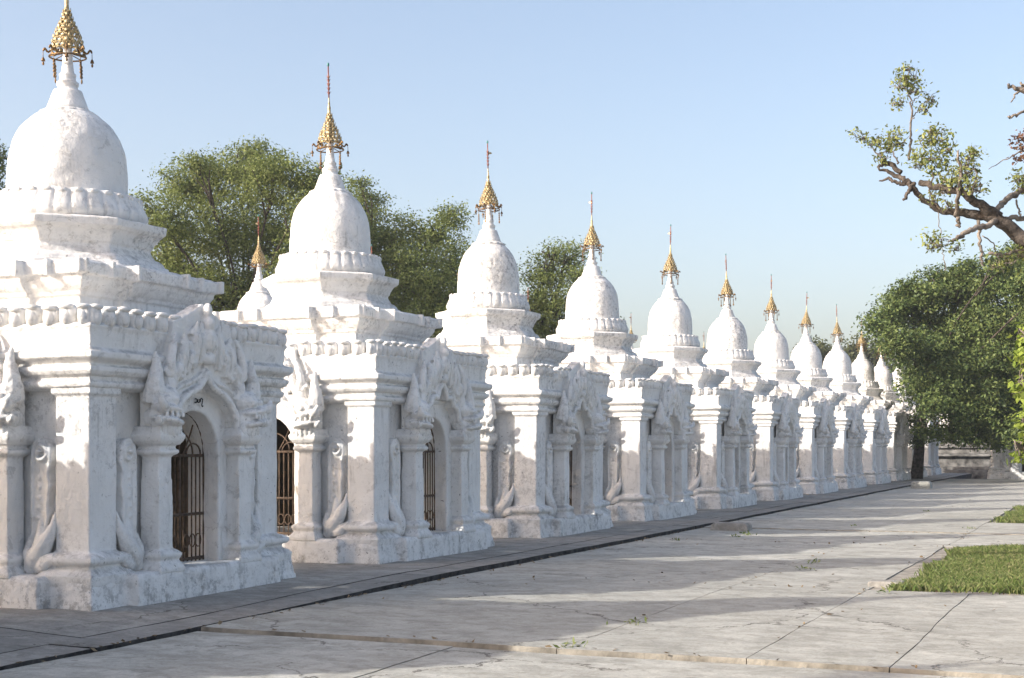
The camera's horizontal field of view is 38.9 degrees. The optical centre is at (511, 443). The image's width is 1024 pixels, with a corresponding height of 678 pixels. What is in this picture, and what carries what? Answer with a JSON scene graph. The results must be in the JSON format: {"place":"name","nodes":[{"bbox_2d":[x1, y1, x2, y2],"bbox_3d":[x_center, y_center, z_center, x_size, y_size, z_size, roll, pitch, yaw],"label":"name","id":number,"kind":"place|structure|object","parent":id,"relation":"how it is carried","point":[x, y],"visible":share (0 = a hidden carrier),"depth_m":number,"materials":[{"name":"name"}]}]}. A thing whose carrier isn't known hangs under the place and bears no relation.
{"place":"outdoors","nodes":[
{"label":"outdoors","id":0,"kind":"place"},
{"bbox_2d":[0,631,965,677],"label":"path","id":1,"kind":"structure","parent":0,"point":[199,654],"depth_m":10.69,"materials":[{"name":"concrete"}]},
{"bbox_2d":[0,473,971,670],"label":"terrace","id":2,"kind":"structure","parent":0,"point":[30,636],"depth_m":15.44,"materials":[{"name":"concrete"}]},
{"bbox_2d":[0,0,1023,414],"label":"sky","id":3,"kind":"structure","parent":0,"point":[724,123],"materials":[{"name":"blue"}]},
{"bbox_2d":[201,479,1023,677],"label":"path","id":4,"kind":"structure","parent":0,"point":[724,614],"depth_m":14.44,"materials":[{"name":"concrete"}]},
{"bbox_2d":[15,479,1014,668],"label":"fallen leaves","id":5,"kind":"object","parent":4,"relation":"on","point":[122,640],"visible":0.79,"depth_m":15.32,"materials":[{"name":"brown plant"}]},
{"bbox_2d":[710,522,751,530],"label":"stone block","id":6,"kind":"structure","parent":4,"relation":"on","point":[731,526],"depth_m":26.50,"materials":[{"name":"stone"}]},
{"bbox_2d":[553,510,974,647],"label":"weeds","id":7,"kind":"object","parent":4,"relation":"on","point":[645,619],"visible":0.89,"depth_m":15.63,"materials":[{"name":"green plant"}]},
{"bbox_2d":[868,579,904,587],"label":"stone block","id":8,"kind":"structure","parent":4,"relation":"on","point":[876,583],"depth_m":16.16,"materials":[{"name":"stone"}]},
{"bbox_2d":[911,481,931,488],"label":"stone block","id":9,"kind":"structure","parent":4,"relation":"on","point":[921,484],"depth_m":50.82,"materials":[{"name":"stone"}]},
{"bbox_2d":[987,442,1023,479],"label":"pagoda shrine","id":10,"kind":"object","parent":4,"relation":"on","point":[999,468],"visible":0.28,"depth_m":63.94,"materials":[{"name":"white paint"}]},
{"bbox_2d":[869,509,1023,655],"bbox_3d":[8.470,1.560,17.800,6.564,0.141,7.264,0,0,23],"label":"grass","id":11,"kind":"structure","parent":0,"point":[999,568],"depth_m":17.35,"materials":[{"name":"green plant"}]},
{"bbox_2d":[938,442,990,478],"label":"stone wall","id":12,"kind":"structure","parent":0,"point":[976,464],"depth_m":76.69,"materials":[{"name":"grey stone"}]},
{"bbox_2d":[990,505,1023,522],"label":"grass","id":13,"kind":"structure","parent":0,"point":[1016,515],"depth_m":30.04,"materials":[{"name":"green plant"}]},
{"label":"ground","id":14,"kind":"structure","parent":0,"visible":0},
{"bbox_2d":[0,139,9,189],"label":"leafy tree","id":15,"kind":"object","parent":14,"relation":"on","point":[2,166],"visible":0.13,"depth_m":49.33,"materials":[{"name":"green plant"}]},
{"bbox_2d":[0,0,295,610],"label":"pagoda shrine","id":16,"kind":"object","parent":14,"relation":"on","point":[141,394],"visible":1,"depth_m":14.56,"materials":[{"name":"paint"}]},
{"bbox_2d":[237,214,272,309],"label":"pagoda shrine","id":17,"kind":"object","parent":14,"relation":"on","point":[258,295],"visible":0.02,"depth_m":34.33,"materials":[{"name":"white paint"}]},
{"bbox_2d":[128,134,391,311],"bbox_3d":[-10.131,-5.103,55.933,10.514,14.526,7.867,0,0,6],"label":"leafy tree","id":18,"kind":"object","parent":14,"relation":"on","point":[258,172],"visible":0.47,"depth_m":55.00,"materials":[{"name":"green plant"}]},
{"bbox_2d":[212,63,494,563],"bbox_3d":[-2.622,-1.870,20.919,4.035,7.267,4.035,0,0,24],"label":"pagoda shrine","id":19,"kind":"object","parent":14,"relation":"on","point":[380,411],"visible":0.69,"depth_m":19.59,"materials":[{"name":"paint"}]},
{"bbox_2d":[343,170,478,337],"bbox_3d":[-4.700,-4.689,60.068,9.340,13.697,7.772,0,0,23],"label":"leafy tree","id":20,"kind":"object","parent":14,"relation":"on","point":[419,286],"visible":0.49,"depth_m":59.32,"materials":[{"name":"green plant"}]},
{"bbox_2d":[422,140,612,537],"bbox_3d":[-0.432,-1.847,26.078,4.035,7.214,4.035,0,0,23],"label":"pagoda shrine","id":21,"kind":"object","parent":14,"relation":"on","point":[543,429],"visible":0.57,"depth_m":24.79,"materials":[{"name":"paint"}]},
{"bbox_2d":[517,235,626,339],"bbox_3d":[2.205,-3.412,61.801,5.980,11.144,5.179,0,0,-38],"label":"leafy tree","id":22,"kind":"object","parent":14,"relation":"on","point":[539,300],"visible":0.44,"depth_m":60.91,"materials":[{"name":"green plant"}]},
{"bbox_2d":[546,192,696,520],"bbox_3d":[1.731,-1.834,31.227,4.034,7.189,4.034,0,0,24],"label":"pagoda shrine","id":23,"kind":"object","parent":14,"relation":"on","point":[650,427],"visible":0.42,"depth_m":30.03,"materials":[{"name":"white paint"}]},
{"bbox_2d":[629,317,636,349],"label":"pagoda shrine","id":24,"kind":"object","parent":14,"relation":"on","point":[630,332],"depth_m":60.24,"materials":[{"name":"white paint"}]},
{"bbox_2d":[632,224,757,508],"bbox_3d":[3.968,-1.866,36.349,4.037,7.263,4.037,0,0,23],"label":"pagoda shrine","id":25,"kind":"object","parent":14,"relation":"on","point":[721,437],"visible":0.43,"depth_m":35.16,"materials":[{"name":"white paint"}]},
{"bbox_2d":[702,254,803,500],"bbox_3d":[6.164,-1.840,41.518,4.035,7.199,4.035,0,0,23],"label":"pagoda shrine","id":26,"kind":"object","parent":14,"relation":"on","point":[772,451],"visible":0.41,"depth_m":40.54,"materials":[{"name":"white paint"}]},
{"bbox_2d":[754,274,838,493],"bbox_3d":[8.354,-1.847,46.666,4.035,7.214,4.035,0,0,23],"label":"pagoda shrine","id":27,"kind":"object","parent":14,"relation":"on","point":[814,462],"visible":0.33,"depth_m":45.76,"materials":[{"name":"white paint"}]},
{"bbox_2d":[791,331,831,368],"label":"tree","id":28,"kind":"object","parent":14,"relation":"on","point":[824,349],"visible":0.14,"depth_m":118.36,"materials":[{"name":"green plant"}]},
{"bbox_2d":[791,292,867,488],"bbox_3d":[10.523,-1.834,51.810,4.034,7.189,4.034,0,0,23],"label":"pagoda shrine","id":29,"kind":"object","parent":14,"relation":"on","point":[806,358],"visible":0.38,"depth_m":50.95,"materials":[{"name":"white paint"}]},
{"bbox_2d":[823,304,891,483],"bbox_3d":[12.777,-1.859,56.948,4.037,7.250,4.037,0,0,22],"label":"pagoda shrine","id":30,"kind":"object","parent":14,"relation":"on","point":[837,364],"visible":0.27,"depth_m":56.07,"materials":[{"name":"white paint"}]},
{"bbox_2d":[839,331,903,372],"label":"tree","id":31,"kind":"object","parent":14,"relation":"on","point":[850,350],"visible":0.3,"depth_m":123.71,"materials":[{"name":"green plant"}]},
{"bbox_2d":[852,317,911,480],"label":"pagoda shrine","id":32,"kind":"object","parent":14,"relation":"on","point":[863,371],"visible":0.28,"depth_m":61.29,"materials":[{"name":"white paint"}]},
{"bbox_2d":[874,346,927,476],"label":"pagoda shrine","id":33,"kind":"object","parent":14,"relation":"on","point":[883,375],"visible":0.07,"depth_m":66.65,"materials":[{"name":"white paint"}]},
{"bbox_2d":[892,358,941,474],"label":"pagoda shrine","id":34,"kind":"object","parent":14,"relation":"on","point":[931,463],"visible":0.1,"depth_m":70.98,"materials":[{"name":"white paint"}]},
{"bbox_2d":[845,60,1023,274],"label":"old tree","id":35,"kind":"object","parent":14,"relation":"on","point":[995,217],"visible":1,"depth_m":24.08,"materials":[{"name":"green plant"}]},
{"bbox_2d":[851,239,1023,478],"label":"dense tree","id":36,"kind":"object","parent":14,"relation":"on","point":[960,371],"visible":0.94,"depth_m":59.70,"materials":[{"name":"green plant"}]},
{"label":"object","id":37,"kind":"structure","parent":0,"visible":0},
{"bbox_2d":[1004,322,1023,465],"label":"young tree","id":38,"kind":"object","parent":37,"relation":"on","point":[1018,395],"visible":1,"depth_m":31.02,"materials":[{"name":"green plant"}]}
]}

